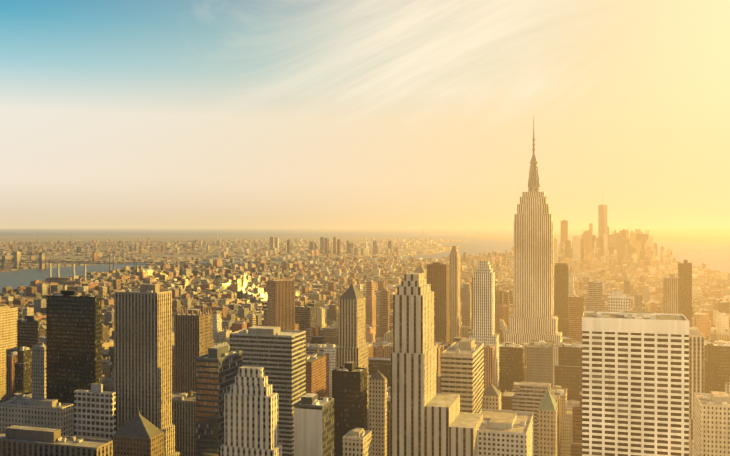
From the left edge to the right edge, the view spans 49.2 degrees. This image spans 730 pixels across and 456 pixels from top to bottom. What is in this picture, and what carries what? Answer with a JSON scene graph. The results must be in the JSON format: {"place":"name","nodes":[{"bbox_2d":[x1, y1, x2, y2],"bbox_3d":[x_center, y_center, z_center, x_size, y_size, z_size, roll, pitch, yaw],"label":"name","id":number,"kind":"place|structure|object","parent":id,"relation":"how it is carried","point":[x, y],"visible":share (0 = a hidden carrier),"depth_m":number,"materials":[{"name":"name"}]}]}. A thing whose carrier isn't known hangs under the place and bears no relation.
{"place":"outdoors","nodes":[
{"label":"outdoors","id":0,"kind":"place"},
{"bbox_2d":[0,229,328,234],"bbox_3d":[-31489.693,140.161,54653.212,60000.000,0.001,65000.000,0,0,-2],"label":"atlantic water","id":1,"kind":"structure","parent":0,"point":[117,231],"depth_m":39662.21,"materials":[{"name":"grey liquid"}]},
{"bbox_2d":[0,254,482,292],"bbox_3d":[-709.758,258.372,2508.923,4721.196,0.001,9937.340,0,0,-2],"label":"river water","id":2,"kind":"structure","parent":0,"point":[15,279],"depth_m":4544.32,"materials":[{"name":"grey liquid"}]},
{"bbox_2d":[0,229,729,296],"bbox_3d":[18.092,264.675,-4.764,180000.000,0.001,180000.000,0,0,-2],"label":"ground","id":3,"kind":"structure","parent":0,"point":[653,232],"depth_m":18652.31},
{"bbox_2d":[0,119,729,455],"bbox_3d":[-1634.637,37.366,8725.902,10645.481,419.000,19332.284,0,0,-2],"label":"city","id":4,"kind":"object","parent":3,"relation":"on","point":[528,345],"visible":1,"depth_m":766.49},
{"bbox_2d":[0,0,729,228],"label":"sky","id":5,"kind":"structure","parent":0,"point":[115,114],"materials":[{"name":"yellow"}]},
{"bbox_2d":[207,230,729,272],"bbox_3d":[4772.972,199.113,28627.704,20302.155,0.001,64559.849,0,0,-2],"label":"bay water","id":6,"kind":"structure","parent":0,"point":[719,259],"depth_m":11494.44,"materials":[{"name":"yellow liquid"}]},
{"bbox_2d":[482,235,729,240],"bbox_3d":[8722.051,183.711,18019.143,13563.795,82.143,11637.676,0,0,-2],"label":"distant land","id":7,"kind":"structure","parent":0,"point":[661,238],"depth_m":15735.97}
]}

